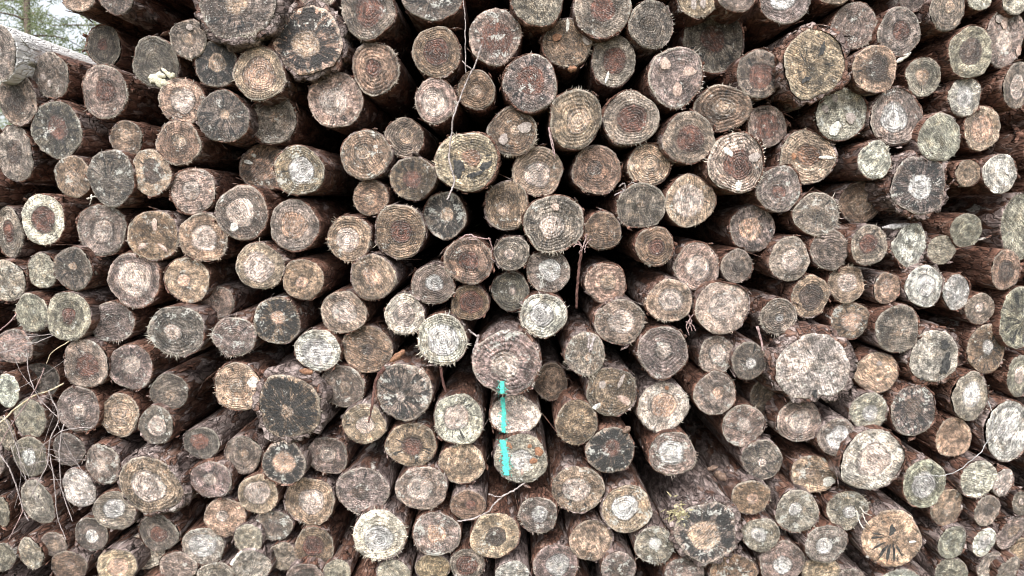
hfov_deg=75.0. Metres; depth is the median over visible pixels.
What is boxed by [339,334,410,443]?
log
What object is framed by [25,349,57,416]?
dry twig
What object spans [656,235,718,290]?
log
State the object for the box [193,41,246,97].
log
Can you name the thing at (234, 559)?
wood splinter
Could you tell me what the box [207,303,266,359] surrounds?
log
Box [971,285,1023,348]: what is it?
log
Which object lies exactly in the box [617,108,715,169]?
log
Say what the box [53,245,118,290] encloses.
log
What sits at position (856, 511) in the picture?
wood splinters
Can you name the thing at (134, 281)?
log
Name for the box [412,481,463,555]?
log
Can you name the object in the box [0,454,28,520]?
dry twig
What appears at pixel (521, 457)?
log
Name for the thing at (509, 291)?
log
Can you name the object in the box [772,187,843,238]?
log
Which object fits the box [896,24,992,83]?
log
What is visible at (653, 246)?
log
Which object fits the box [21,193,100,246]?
log
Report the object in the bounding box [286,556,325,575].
log
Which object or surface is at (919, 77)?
log
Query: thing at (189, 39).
log
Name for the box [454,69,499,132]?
log
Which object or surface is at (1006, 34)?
log
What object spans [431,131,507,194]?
log
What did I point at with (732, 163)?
log
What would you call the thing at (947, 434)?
log
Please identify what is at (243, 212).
log
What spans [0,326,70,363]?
log
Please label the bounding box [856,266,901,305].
log
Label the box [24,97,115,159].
log
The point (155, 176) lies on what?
log
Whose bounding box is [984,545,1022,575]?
log
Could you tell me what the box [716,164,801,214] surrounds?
log
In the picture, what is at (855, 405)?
log
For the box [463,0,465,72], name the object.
dry twig
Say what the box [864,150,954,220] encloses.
log
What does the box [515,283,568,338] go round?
log
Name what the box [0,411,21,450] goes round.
log
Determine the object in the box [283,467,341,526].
log
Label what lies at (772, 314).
log
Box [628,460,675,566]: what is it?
log
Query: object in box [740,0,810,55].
log
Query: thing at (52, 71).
log
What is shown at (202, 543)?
log
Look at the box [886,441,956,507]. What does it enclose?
log
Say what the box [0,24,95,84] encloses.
log
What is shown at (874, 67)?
log
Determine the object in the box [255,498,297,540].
log
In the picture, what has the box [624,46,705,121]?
log
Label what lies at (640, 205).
log
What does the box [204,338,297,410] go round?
log
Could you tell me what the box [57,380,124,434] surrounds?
log
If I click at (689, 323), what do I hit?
bark shreds
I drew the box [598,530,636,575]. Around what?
log
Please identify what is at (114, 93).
log
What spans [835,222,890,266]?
log
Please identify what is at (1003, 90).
log
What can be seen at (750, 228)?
log
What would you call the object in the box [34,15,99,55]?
pine tree
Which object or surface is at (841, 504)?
log
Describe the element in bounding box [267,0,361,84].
log
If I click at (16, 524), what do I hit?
dry twig
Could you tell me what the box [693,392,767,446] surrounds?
log
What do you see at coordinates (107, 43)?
log
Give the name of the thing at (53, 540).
log
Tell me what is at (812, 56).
log
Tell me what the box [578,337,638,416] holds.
log
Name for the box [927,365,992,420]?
log
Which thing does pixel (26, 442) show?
log
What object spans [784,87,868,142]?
log
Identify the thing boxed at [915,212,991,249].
log
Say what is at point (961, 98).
log
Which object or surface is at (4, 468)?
log
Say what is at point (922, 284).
log
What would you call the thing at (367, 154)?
log
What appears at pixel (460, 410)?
log
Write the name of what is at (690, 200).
log
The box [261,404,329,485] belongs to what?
log
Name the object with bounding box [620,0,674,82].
log
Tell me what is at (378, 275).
log
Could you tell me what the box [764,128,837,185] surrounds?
log
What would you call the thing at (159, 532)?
log
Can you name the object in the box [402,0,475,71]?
log
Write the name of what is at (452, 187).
dry twig
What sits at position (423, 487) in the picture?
log
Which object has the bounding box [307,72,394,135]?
log
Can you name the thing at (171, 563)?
log
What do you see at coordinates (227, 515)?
log
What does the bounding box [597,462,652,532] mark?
log
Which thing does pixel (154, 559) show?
log
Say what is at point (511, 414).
log
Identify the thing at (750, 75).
log
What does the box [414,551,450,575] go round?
log
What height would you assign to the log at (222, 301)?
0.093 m
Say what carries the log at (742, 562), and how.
on the log pile
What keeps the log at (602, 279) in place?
on the log at (618, 320)
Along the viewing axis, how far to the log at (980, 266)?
1.65 m
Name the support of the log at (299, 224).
on the log at (310, 277)
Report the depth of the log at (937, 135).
1.58 m
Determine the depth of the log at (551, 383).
1.77 m
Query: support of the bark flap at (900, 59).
attached to the log at (896, 31)
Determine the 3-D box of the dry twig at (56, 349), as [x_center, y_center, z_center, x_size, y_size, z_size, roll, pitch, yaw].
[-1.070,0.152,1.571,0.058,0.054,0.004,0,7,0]
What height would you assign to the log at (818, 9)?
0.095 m
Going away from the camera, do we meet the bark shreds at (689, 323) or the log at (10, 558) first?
the bark shreds at (689, 323)
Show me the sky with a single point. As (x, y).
(59, 9)
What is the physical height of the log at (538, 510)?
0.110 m
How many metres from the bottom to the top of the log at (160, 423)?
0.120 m
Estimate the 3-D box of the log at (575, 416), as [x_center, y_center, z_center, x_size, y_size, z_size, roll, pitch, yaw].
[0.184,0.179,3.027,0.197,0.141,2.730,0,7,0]
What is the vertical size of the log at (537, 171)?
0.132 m
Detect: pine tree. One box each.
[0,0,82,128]
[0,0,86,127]
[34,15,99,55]
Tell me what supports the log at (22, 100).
on the log at (24, 159)
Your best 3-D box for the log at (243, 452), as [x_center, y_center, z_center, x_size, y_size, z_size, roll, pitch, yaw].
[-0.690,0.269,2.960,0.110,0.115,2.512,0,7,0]
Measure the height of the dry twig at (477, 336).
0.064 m
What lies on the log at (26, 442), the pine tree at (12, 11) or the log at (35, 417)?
the log at (35, 417)
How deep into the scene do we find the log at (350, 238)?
1.64 m
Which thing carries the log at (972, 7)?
on the log at (965, 52)
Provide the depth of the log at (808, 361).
1.62 m
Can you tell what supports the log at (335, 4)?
on the log at (315, 41)
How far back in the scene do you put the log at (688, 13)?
1.57 m
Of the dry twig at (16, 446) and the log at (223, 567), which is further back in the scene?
the log at (223, 567)
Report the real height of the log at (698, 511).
0.209 m
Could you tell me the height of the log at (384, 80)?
0.135 m
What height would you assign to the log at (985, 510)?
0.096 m
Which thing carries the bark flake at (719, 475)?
on the log at (747, 493)
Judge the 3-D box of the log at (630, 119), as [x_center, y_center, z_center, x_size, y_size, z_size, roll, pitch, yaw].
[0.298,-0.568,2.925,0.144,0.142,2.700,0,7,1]
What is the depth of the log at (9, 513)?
1.73 m
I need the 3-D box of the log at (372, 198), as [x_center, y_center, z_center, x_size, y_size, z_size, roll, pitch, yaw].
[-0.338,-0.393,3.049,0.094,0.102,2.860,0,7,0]
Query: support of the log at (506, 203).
on the log at (511, 251)
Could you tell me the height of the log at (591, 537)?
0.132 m
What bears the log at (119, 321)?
on the log at (138, 365)
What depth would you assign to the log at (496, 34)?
1.58 m
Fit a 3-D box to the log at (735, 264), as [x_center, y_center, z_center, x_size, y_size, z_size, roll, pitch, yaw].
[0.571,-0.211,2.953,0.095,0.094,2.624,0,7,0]
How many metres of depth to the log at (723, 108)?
1.60 m
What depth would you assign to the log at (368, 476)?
1.71 m
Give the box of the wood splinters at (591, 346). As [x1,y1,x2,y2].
[587,333,596,352]
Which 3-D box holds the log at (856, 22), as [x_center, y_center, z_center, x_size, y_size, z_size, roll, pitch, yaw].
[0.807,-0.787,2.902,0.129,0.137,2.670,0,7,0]
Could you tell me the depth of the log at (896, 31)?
1.56 m
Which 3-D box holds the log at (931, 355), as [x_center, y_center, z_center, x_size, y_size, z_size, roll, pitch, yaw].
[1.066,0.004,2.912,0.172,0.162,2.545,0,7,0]
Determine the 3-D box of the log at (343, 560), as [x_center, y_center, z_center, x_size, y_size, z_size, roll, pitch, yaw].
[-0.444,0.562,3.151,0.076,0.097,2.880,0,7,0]
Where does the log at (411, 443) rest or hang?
on the log at (423, 487)
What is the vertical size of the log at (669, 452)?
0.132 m
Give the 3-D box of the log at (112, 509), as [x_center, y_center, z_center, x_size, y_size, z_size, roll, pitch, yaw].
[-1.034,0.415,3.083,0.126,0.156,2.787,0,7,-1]
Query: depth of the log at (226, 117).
1.58 m
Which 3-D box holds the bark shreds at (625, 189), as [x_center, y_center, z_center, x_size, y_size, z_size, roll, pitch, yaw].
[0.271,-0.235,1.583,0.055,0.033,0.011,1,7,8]
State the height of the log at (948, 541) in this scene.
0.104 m
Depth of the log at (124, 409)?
1.70 m
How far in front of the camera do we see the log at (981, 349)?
1.68 m
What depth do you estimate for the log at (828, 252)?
1.64 m
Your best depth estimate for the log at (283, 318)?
1.65 m
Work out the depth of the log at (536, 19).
1.55 m
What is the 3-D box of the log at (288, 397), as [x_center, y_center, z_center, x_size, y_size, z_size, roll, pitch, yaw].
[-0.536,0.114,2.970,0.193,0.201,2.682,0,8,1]
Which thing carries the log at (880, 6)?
on the log at (896, 31)
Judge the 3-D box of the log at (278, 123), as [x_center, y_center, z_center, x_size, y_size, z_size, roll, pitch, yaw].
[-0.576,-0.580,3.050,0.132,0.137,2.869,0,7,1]
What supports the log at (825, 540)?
on the log at (812, 568)
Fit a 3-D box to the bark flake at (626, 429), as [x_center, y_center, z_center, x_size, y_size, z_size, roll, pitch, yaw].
[0.288,0.357,1.676,0.021,0.020,0.007,0,7,0]
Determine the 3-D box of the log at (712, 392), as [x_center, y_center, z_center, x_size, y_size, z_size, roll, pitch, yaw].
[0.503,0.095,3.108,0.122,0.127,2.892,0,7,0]
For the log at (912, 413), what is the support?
on the log at (947, 434)
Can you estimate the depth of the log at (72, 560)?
1.75 m
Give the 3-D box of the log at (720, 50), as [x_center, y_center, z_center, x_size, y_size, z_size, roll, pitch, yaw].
[0.486,-0.786,2.976,0.166,0.167,2.682,0,8,-1]
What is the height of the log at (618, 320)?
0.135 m
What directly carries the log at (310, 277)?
on the log at (346, 309)
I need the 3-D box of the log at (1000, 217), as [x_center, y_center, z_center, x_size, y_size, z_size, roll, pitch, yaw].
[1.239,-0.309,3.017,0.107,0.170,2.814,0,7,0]
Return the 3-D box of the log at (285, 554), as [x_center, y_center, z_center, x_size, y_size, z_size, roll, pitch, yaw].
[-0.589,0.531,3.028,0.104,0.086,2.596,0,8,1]
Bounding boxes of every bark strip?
[368,367,385,422]
[548,127,554,158]
[575,250,582,308]
[756,326,763,350]
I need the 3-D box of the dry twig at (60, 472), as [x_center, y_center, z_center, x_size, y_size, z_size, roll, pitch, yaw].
[-1.080,0.448,1.608,0.019,0.246,0.011,0,7,0]
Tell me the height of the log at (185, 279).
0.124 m
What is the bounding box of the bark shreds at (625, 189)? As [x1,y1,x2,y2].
[614,182,637,195]
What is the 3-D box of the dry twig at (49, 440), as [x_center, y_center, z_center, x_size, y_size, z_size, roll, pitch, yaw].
[-1.126,0.375,1.600,0.089,0.270,0.012,0,7,0]
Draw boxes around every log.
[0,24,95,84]
[0,77,50,127]
[0,124,58,184]
[0,205,81,257]
[0,256,59,303]
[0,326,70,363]
[0,366,36,411]
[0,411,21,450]
[0,437,18,482]
[0,481,26,530]
[0,519,42,571]
[10,392,62,436]
[10,426,67,476]
[12,286,68,334]
[17,506,79,569]
[18,464,74,523]
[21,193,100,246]
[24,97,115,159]
[24,248,62,288]
[26,351,72,394]
[33,52,92,104]
[39,504,93,555]
[47,286,117,341]
[50,521,136,575]
[53,155,95,198]
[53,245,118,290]
[53,425,110,465]
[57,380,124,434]
[62,0,169,41]
[62,461,116,509]
[63,332,147,388]
[74,511,126,555]
[75,203,176,259]
[81,24,139,73]
[81,63,169,126]
[83,431,146,484]
[84,149,175,208]
[91,483,143,531]
[93,299,181,344]
[95,523,150,575]
[99,0,190,40]
[101,386,153,436]
[107,250,176,309]
[107,336,215,391]
[109,120,160,155]
[116,406,221,516]
[127,206,190,260]
[132,34,201,90]
[133,149,188,198]
[133,522,177,572]
[136,494,213,551]
[138,388,221,444]
[144,297,233,361]
[146,347,235,409]
[155,117,246,172]
[158,77,215,124]
[158,528,222,575]
[160,18,209,61]
[163,256,238,302]
[169,167,245,215]
[177,211,271,263]
[180,514,234,564]
[182,406,256,459]
[189,437,260,500]
[192,0,294,53]
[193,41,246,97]
[194,89,294,149]
[195,542,238,575]
[201,278,284,319]
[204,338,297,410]
[204,474,253,537]
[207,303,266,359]
[212,177,352,241]
[224,417,271,474]
[231,45,309,108]
[231,512,283,551]
[232,540,287,575]
[235,238,329,289]
[237,143,284,191]
[238,464,287,514]
[251,282,350,343]
[252,351,340,443]
[253,99,347,153]
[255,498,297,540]
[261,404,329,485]
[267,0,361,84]
[270,198,360,253]
[270,521,304,570]
[272,144,361,197]
[282,250,351,300]
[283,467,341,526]
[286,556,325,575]
[293,321,344,372]
[294,502,353,565]
[301,0,341,15]
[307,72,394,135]
[308,407,360,474]
[319,279,411,334]
[320,335,409,407]
[323,514,359,575]
[326,212,379,264]
[336,418,403,515]
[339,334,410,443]
[340,0,424,86]
[340,128,398,181]
[342,307,409,372]
[350,230,467,301]
[351,489,416,561]
[352,42,443,141]
[353,179,425,218]
[371,200,441,259]
[375,331,448,420]
[376,509,417,575]
[383,282,436,336]
[384,116,441,161]
[384,364,451,466]
[389,152,484,201]
[395,440,449,510]
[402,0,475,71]
[409,226,475,305]
[411,26,477,130]
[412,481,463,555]
[414,77,476,139]
[414,283,476,367]
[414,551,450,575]
[422,190,485,240]
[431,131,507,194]
[433,318,489,445]
[437,389,491,484]
[439,220,497,284]
[449,423,491,520]
[450,521,487,575]
[451,263,496,320]
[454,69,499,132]
[467,8,522,109]
[468,429,521,558]
[471,298,541,398]
[482,173,532,232]
[485,105,538,179]
[489,267,529,314]
[489,386,540,434]
[490,229,529,274]
[491,395,547,487]
[495,527,531,575]
[498,51,557,135]
[510,0,562,54]
[511,144,564,199]
[514,466,559,535]
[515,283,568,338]
[521,194,586,255]
[521,228,570,292]
[530,505,579,575]
[534,336,571,400]
[535,85,601,162]
[538,17,595,94]
[541,334,597,446]
[541,397,604,513]
[552,145,622,199]
[556,285,606,379]
[561,245,626,303]
[562,89,659,166]
[562,505,613,562]
[566,276,647,349]
[569,0,631,88]
[573,35,635,107]
[577,180,665,230]
[577,241,693,323]
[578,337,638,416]
[580,207,622,251]
[582,411,635,472]
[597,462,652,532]
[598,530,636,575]
[613,225,677,267]
[613,344,690,432]
[616,142,671,186]
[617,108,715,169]
[618,17,746,92]
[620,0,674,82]
[621,0,714,88]
[621,414,743,567]
[623,410,698,480]
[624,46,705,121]
[624,293,688,383]
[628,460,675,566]
[656,173,716,227]
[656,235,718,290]
[657,204,775,257]
[659,549,703,575]
[664,83,754,135]
[668,129,766,195]
[670,317,733,371]
[672,353,736,415]
[679,409,771,514]
[686,278,751,333]
[688,399,782,480]
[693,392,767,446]
[697,240,753,282]
[700,47,785,103]
[704,541,758,575]
[708,0,754,23]
[714,98,793,148]
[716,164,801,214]
[723,331,765,381]
[726,370,775,413]
[735,316,857,404]
[736,283,798,340]
[739,510,779,552]
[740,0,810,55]
[740,272,830,319]
[741,526,808,575]
[748,233,809,281]
[752,22,852,112]
[757,0,853,48]
[762,393,822,442]
[763,425,835,492]
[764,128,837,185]
[764,471,819,532]
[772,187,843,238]
[779,229,850,272]
[779,401,854,457]
[783,1,877,65]
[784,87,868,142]
[786,513,848,563]
[789,535,840,575]
[801,181,879,222]
[804,423,906,490]
[806,263,866,303]
[809,300,871,339]
[811,478,870,529]
[811,552,868,575]
[814,136,892,183]
[816,42,897,108]
[816,86,922,147]
[818,385,888,426]
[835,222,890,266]
[844,261,944,309]
[844,541,919,575]
[845,487,925,566]
[847,339,898,393]
[848,6,920,60]
[854,298,921,353]
[854,319,965,386]
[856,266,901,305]
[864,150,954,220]
[866,219,927,268]
[867,0,924,14]
[871,108,961,163]
[879,374,937,441]
[879,487,967,558]
[881,424,1023,498]
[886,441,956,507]
[892,54,940,99]
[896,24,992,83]
[897,290,994,324]
[912,544,967,575]
[914,0,964,43]
[914,407,971,456]
[914,482,962,526]
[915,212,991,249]
[915,309,1004,375]
[917,78,984,118]
[921,9,1023,74]
[921,233,956,264]
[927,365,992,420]
[931,246,1023,289]
[933,268,971,311]
[941,192,1023,259]
[946,153,1020,195]
[946,159,980,189]
[950,123,1023,171]
[951,105,1000,154]
[956,513,995,557]
[957,548,1000,575]
[958,0,1023,26]
[961,0,991,19]
[961,493,1000,525]
[965,390,1023,461]
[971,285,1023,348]
[975,59,1023,112]
[984,350,1023,396]
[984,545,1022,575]
[988,505,1023,548]
[989,485,1023,516]
[997,105,1023,132]
[1007,535,1023,560]
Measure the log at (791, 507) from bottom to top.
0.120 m
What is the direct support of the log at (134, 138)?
on the log at (110, 175)
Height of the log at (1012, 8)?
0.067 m
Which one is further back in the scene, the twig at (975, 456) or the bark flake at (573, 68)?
the twig at (975, 456)
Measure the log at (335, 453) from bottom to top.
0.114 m
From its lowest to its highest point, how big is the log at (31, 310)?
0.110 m
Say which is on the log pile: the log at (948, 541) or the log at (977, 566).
the log at (977, 566)
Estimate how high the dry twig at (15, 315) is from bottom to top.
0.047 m
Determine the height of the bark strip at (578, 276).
0.147 m
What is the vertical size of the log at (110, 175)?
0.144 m
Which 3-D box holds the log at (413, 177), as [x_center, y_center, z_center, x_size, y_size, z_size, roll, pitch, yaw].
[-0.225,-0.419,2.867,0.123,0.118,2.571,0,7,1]
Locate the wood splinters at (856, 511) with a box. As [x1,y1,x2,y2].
[855,506,869,527]
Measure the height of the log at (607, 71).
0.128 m
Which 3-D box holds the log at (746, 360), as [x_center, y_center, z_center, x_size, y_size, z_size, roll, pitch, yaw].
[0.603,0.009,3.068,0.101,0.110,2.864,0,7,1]
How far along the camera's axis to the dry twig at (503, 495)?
1.66 m
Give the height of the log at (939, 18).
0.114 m
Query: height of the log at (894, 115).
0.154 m
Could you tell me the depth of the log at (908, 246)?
1.65 m
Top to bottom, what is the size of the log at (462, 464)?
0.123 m
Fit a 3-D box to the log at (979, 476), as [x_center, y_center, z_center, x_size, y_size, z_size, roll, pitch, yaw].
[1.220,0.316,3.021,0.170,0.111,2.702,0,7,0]
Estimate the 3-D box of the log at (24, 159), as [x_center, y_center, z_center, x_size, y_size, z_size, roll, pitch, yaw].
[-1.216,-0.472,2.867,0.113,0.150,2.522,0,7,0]
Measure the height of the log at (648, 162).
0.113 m
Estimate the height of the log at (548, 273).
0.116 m
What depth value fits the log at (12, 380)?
1.67 m
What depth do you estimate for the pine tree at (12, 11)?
16.48 m
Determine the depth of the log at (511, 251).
1.62 m
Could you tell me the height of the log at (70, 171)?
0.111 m
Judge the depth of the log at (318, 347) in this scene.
1.66 m
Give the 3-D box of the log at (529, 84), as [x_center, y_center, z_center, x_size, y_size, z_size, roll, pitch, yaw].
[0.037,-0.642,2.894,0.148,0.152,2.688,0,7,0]
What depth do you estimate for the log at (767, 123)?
1.63 m
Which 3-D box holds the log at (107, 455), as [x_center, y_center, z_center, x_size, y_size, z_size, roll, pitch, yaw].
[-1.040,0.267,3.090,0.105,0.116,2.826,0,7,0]
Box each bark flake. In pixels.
[299,368,312,374]
[568,65,576,72]
[622,426,630,433]
[707,465,717,470]
[714,470,726,480]
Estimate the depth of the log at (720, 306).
1.63 m
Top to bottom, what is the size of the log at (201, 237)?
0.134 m
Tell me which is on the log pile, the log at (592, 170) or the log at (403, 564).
the log at (403, 564)
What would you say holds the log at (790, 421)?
on the log at (804, 465)
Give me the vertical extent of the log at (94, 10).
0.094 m
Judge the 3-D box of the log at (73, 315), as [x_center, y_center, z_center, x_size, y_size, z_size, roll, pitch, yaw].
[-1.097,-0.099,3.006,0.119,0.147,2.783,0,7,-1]
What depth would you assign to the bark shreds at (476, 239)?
1.61 m
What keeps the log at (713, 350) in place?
on the log at (712, 392)
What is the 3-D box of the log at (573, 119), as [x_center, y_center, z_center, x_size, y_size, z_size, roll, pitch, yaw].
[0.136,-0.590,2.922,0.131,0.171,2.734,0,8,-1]
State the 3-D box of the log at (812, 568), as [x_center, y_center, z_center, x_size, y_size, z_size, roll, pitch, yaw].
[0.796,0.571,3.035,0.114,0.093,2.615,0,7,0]
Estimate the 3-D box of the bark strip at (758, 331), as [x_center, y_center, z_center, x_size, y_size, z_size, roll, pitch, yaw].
[0.608,0.123,1.638,0.021,0.062,0.008,0,7,0]
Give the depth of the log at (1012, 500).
1.71 m
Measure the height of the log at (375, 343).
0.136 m
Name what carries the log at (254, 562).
on the log pile
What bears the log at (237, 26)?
on the log at (261, 75)
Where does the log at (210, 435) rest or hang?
on the log at (213, 477)
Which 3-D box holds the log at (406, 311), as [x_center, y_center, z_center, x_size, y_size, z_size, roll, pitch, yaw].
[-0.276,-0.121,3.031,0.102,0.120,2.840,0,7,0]
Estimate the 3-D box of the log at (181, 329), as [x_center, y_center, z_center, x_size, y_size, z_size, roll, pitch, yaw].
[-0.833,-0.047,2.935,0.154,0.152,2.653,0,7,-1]
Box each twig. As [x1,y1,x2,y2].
[0,313,16,330]
[0,334,51,343]
[0,335,52,352]
[0,368,44,443]
[0,383,63,422]
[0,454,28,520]
[3,415,26,480]
[8,510,23,539]
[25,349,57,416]
[30,390,59,496]
[41,427,91,446]
[46,341,69,363]
[49,453,65,539]
[58,424,72,521]
[439,367,446,391]
[446,45,481,199]
[457,483,524,521]
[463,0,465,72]
[468,329,479,353]
[914,401,993,476]
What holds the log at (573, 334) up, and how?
on the log at (611, 390)
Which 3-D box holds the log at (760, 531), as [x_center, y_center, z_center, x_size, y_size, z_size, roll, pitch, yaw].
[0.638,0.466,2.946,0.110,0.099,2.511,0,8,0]
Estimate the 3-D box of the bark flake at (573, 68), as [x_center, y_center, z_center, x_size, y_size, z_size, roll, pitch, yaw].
[0.141,-0.512,1.557,0.023,0.017,0.009,0,7,0]
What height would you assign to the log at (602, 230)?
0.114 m
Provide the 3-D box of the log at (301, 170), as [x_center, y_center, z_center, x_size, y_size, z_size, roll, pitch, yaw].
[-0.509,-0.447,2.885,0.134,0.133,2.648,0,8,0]
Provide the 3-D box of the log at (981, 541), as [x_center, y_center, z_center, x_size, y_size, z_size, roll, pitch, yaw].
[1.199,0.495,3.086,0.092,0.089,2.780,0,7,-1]
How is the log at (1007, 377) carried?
on the log at (1005, 442)
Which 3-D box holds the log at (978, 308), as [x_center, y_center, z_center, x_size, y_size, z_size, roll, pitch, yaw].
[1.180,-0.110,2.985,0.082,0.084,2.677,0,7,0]
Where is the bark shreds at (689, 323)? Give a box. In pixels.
[686,314,695,332]
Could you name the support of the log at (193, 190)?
on the log at (201, 237)
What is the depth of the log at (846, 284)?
1.66 m
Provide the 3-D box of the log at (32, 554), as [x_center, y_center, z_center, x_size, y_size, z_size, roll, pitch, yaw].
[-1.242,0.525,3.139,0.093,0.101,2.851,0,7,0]
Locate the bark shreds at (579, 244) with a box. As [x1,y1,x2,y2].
[573,234,590,253]
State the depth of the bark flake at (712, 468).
1.75 m
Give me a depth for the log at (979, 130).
1.60 m
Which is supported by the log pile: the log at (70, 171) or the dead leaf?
the dead leaf
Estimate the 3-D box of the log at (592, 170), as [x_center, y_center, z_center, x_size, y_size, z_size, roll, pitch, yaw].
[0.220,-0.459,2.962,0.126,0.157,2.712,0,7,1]
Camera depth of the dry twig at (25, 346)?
1.57 m
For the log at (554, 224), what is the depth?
1.61 m
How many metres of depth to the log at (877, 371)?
1.68 m
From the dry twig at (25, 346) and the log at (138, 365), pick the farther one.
the log at (138, 365)
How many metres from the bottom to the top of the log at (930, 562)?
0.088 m
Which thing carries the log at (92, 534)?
on the log at (72, 560)
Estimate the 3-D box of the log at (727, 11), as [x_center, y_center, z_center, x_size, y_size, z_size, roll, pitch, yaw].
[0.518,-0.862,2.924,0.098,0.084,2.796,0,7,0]
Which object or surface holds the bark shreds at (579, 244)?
attached to the log at (554, 224)
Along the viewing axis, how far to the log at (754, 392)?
1.75 m
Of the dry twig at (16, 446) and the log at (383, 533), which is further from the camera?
the log at (383, 533)
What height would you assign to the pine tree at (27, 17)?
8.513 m
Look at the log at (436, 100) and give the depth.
1.58 m
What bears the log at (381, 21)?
on the log at (384, 80)
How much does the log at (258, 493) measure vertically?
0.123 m
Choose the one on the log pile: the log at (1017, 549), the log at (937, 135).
the log at (1017, 549)
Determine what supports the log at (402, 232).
on the log at (378, 275)
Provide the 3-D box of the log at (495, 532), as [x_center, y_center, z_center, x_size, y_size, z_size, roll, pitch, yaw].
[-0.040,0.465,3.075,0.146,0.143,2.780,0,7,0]
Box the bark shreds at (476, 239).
[459,234,492,252]
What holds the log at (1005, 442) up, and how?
on the log at (979, 476)
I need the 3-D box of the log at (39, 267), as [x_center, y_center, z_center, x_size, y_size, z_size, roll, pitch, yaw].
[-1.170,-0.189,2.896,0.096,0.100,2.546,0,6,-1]
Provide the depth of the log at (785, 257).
1.64 m
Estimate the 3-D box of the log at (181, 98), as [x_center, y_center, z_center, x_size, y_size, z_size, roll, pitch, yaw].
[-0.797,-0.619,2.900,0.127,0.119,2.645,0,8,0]
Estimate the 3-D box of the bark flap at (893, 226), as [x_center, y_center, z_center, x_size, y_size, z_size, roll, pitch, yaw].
[0.951,-0.153,1.645,0.074,0.017,0.007,0,7,0]
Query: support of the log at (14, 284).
on the log at (31, 310)
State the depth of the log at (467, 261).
1.62 m
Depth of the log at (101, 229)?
1.64 m
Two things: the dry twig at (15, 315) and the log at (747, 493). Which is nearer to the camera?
the dry twig at (15, 315)
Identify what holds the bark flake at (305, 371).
on the log at (288, 397)
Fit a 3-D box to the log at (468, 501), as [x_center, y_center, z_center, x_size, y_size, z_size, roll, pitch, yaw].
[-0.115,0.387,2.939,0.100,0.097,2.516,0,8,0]
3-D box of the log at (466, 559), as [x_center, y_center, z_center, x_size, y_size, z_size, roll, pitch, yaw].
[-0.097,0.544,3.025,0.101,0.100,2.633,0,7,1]
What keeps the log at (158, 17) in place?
on the log at (156, 62)
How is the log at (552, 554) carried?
on the log pile
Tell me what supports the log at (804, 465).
on the log at (791, 507)
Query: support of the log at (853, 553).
on the log pile
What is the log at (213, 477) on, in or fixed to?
on the log at (227, 515)
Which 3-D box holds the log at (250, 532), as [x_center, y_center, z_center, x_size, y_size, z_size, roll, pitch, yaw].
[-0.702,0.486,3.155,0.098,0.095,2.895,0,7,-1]
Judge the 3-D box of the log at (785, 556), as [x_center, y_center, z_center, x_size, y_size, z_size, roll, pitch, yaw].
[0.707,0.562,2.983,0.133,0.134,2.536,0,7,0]
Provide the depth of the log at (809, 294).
1.65 m
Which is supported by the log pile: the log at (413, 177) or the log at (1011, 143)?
the log at (1011, 143)
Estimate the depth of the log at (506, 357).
1.63 m
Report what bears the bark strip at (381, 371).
hanging from the log at (408, 383)
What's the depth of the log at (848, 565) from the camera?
1.76 m
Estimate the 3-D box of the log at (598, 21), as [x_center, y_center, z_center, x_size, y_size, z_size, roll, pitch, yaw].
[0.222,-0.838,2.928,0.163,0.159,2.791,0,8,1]
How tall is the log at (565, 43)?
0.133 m
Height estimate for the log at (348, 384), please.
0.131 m
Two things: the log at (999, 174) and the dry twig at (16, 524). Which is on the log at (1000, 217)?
the log at (999, 174)
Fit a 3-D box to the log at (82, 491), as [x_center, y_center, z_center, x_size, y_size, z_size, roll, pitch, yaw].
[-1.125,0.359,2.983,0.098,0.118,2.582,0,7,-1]
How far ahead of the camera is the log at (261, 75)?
1.55 m
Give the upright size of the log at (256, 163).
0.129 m
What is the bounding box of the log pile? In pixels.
[0,0,1023,575]
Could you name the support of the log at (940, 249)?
on the log at (955, 293)
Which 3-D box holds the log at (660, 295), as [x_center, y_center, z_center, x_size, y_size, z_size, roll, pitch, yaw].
[0.396,-0.150,2.959,0.141,0.122,2.688,0,8,0]
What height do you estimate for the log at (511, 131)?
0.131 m
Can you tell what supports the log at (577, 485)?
on the log at (591, 537)
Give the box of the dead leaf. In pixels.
[390,349,404,362]
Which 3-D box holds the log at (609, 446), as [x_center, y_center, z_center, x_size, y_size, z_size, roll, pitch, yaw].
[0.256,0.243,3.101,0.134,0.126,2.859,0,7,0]
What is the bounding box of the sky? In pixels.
[0,0,97,128]
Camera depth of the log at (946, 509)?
1.73 m
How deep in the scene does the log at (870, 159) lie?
1.60 m
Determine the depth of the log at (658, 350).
1.65 m
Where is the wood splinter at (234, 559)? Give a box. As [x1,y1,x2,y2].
[230,550,242,565]
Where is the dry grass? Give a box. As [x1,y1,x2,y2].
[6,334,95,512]
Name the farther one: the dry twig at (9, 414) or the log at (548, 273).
the log at (548, 273)
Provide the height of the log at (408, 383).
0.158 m
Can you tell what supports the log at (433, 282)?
on the log at (444, 334)
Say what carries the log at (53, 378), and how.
on the log at (35, 417)
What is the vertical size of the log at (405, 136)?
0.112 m
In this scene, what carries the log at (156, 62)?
on the log at (181, 98)
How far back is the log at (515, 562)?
1.73 m
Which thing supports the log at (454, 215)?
on the log at (467, 261)
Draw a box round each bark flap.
[882,223,909,229]
[897,52,910,62]
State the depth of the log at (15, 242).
1.65 m
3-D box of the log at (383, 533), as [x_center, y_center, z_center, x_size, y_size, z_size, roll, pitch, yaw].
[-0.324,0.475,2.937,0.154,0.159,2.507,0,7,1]
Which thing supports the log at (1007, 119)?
on the log at (1011, 143)
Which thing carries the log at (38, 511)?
on the log at (53, 540)
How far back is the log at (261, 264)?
1.62 m
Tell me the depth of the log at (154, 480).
1.68 m
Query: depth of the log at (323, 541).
1.74 m

